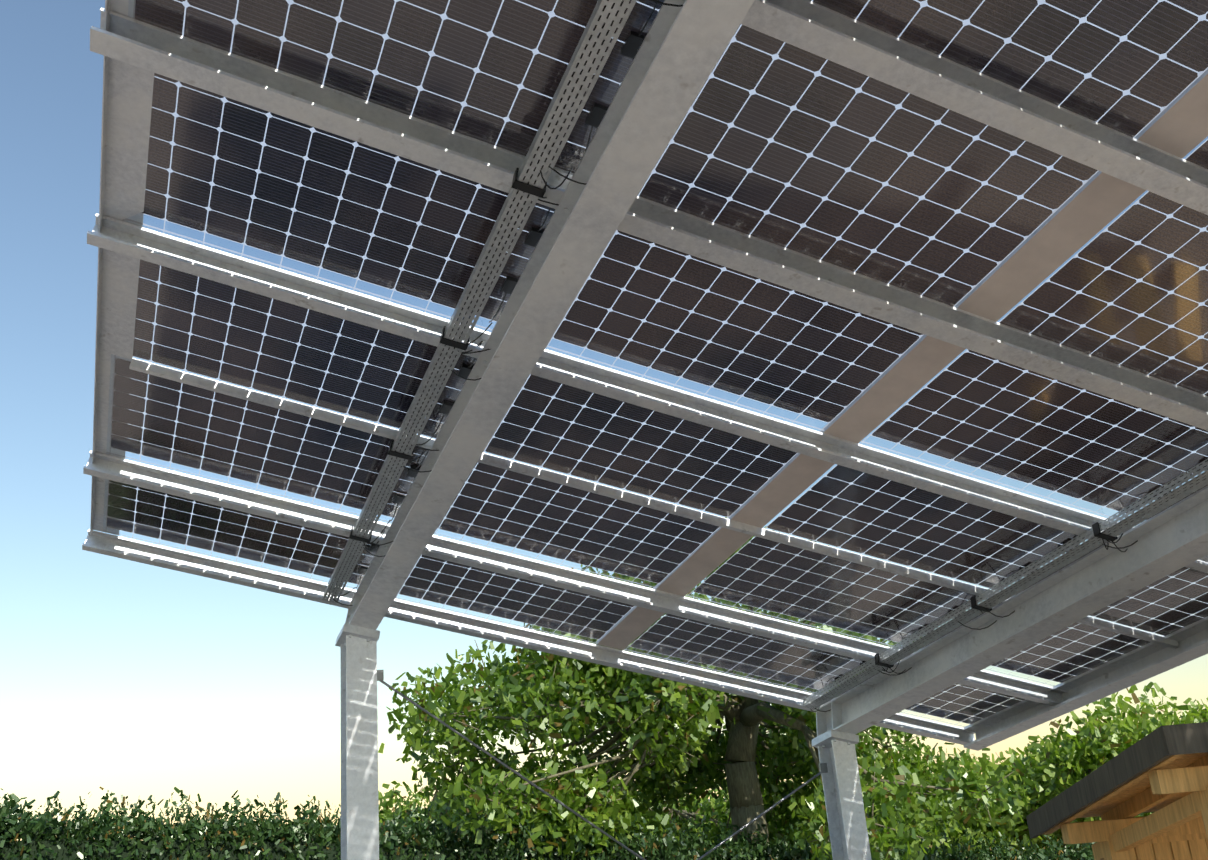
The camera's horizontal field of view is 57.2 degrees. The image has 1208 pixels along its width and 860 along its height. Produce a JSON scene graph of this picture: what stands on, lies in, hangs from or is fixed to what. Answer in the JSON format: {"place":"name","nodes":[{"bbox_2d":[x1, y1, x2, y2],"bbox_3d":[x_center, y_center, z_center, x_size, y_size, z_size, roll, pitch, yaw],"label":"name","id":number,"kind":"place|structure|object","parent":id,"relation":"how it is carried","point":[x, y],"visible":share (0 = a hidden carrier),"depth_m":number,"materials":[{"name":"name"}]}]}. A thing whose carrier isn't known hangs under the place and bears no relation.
{"place":"outdoors","nodes":[
{"label":"outdoors","id":0,"kind":"place"},
{"bbox_2d":[0,0,1207,840],"label":"sky","id":1,"kind":"structure","parent":0,"point":[132,679],"materials":[{"name":"blue"}]},
{"bbox_2d":[378,517,1041,859],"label":"tree","id":2,"kind":"object","parent":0,"point":[899,807],"depth_m":12.89,"materials":[{"name":"green plant"}]},
{"label":"ground","id":3,"kind":"structure","parent":0,"visible":0},
{"bbox_2d":[340,635,378,859],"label":"post","id":4,"kind":"object","parent":3,"relation":"on","point":[359,764],"visible":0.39,"depth_m":7.11,"materials":[{"name":"metal"}]},
{"bbox_2d":[335,623,379,646],"bbox_3d":[-1.648,1.394,7.407,0.240,0.055,0.280,16,-36,-16],"label":"post cap","id":5,"kind":"object","parent":4,"relation":"on","point":[361,632],"visible":0.64,"depth_m":7.31,"materials":[{"name":"grey metal"}]},
{"bbox_2d":[345,0,754,629],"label":"beam","id":6,"kind":"structure","parent":4,"relation":"on","point":[677,56],"depth_m":4.29,"materials":[{"name":"metal"}]},
{"bbox_2d":[82,0,1207,744],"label":"purlins","id":7,"kind":"object","parent":6,"relation":"on","point":[894,60],"visible":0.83,"depth_m":5.01,"materials":[{"name":"metal"}]},
{"bbox_2d":[90,0,153,535],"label":"steel beam","id":8,"kind":"structure","parent":7,"relation":"attached to","point":[127,104],"depth_m":4.70,"materials":[{"name":"metal"}]},
{"bbox_2d":[322,0,636,602],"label":"cable tray","id":9,"kind":"object","parent":7,"relation":"attached to","point":[597,12],"visible":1,"depth_m":4.47,"materials":[{"name":"grey metal"}]},
{"bbox_2d":[331,0,623,593],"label":"electrical cables","id":10,"kind":"object","parent":9,"relation":"attached to","point":[527,188],"visible":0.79,"depth_m":4.57,"materials":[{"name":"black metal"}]},
{"bbox_2d":[103,0,1207,726],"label":"solar panels","id":11,"kind":"object","parent":7,"relation":"on","point":[783,144],"visible":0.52,"depth_m":5.00,"materials":[{"name":"black glass"}]},
{"bbox_2d":[597,70,1207,649],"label":"steel beam","id":12,"kind":"structure","parent":7,"relation":"attached to","point":[1101,200],"depth_m":5.05,"materials":[{"name":"grey metal"}]},
{"bbox_2d":[803,459,1207,708],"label":"cable tray","id":13,"kind":"object","parent":7,"relation":"attached to","point":[1021,586],"visible":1,"depth_m":6.48,"materials":[{"name":"grey metal"}]},
{"bbox_2d":[816,472,1205,701],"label":"electrical cables","id":14,"kind":"object","parent":13,"relation":"attached to","point":[1096,532],"visible":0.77,"depth_m":6.58,"materials":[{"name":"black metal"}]},
{"bbox_2d":[962,616,1207,750],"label":"steel beam","id":15,"kind":"structure","parent":7,"relation":"attached to","point":[1136,666],"depth_m":7.94,"materials":[{"name":"metal"}]},
{"bbox_2d":[377,670,827,859],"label":"bracing rods","id":16,"kind":"object","parent":4,"relation":"attached to","point":[822,766],"visible":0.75,"depth_m":7.52,"materials":[{"name":"grey metal"}]},
{"bbox_2d":[0,786,1154,859],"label":"hedge","id":17,"kind":"object","parent":3,"relation":"on","point":[16,823],"depth_m":10.98,"materials":[{"name":"green plant"}]},
{"bbox_2d":[339,772,933,849],"bbox_3d":[1.124,8.764,24.116,15.420,3.134,6.518,-7,-19,6],"label":"shrub","id":18,"kind":"object","parent":3,"relation":"on","point":[711,807],"depth_m":23.01,"materials":[{"name":"green plant"}]},
{"bbox_2d":[818,740,871,859],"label":"post","id":19,"kind":"object","parent":3,"relation":"on","point":[847,825],"visible":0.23,"depth_m":8.25,"materials":[{"name":"metal"}]},
{"bbox_2d":[344,208,1114,747],"bbox_3d":[1.795,-0.535,4.386,3.828,0.380,9.394,16,-36,-16],"label":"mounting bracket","id":20,"kind":"object","parent":19,"relation":"on","point":[566,210],"visible":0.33,"depth_m":6.90,"materials":[{"name":"metal"}]},
{"bbox_2d":[812,729,858,747],"bbox_3d":[1.758,2.365,8.422,0.240,0.055,0.280,16,-35,-16],"label":"post cap","id":21,"kind":"object","parent":19,"relation":"on","point":[826,738],"visible":0.71,"depth_m":8.33,"materials":[{"name":"grey metal"}]},
{"bbox_2d":[813,485,1207,735],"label":"beam","id":22,"kind":"structure","parent":19,"relation":"on","point":[1172,538],"depth_m":6.69,"materials":[{"name":"metal"}]},
{"bbox_2d":[333,0,1207,711],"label":"electrical cables","id":23,"kind":"object","parent":22,"relation":"on","point":[631,46],"visible":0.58,"depth_m":4.96,"materials":[{"name":"black plastic"}]},
{"bbox_2d":[870,682,1207,856],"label":"tree","id":24,"kind":"object","parent":3,"relation":"on","point":[1104,745],"depth_m":16.38,"materials":[{"name":"green plant"}]},
{"bbox_2d":[1042,752,1207,859],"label":"wooden shed","id":25,"kind":"structure","parent":3,"relation":"on","point":[1171,792],"depth_m":6.82,"materials":[{"name":"brown wood"}]},
{"bbox_2d":[1026,722,1207,838],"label":"shelter roof","id":26,"kind":"structure","parent":25,"relation":"on","point":[1152,749],"depth_m":6.03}
]}

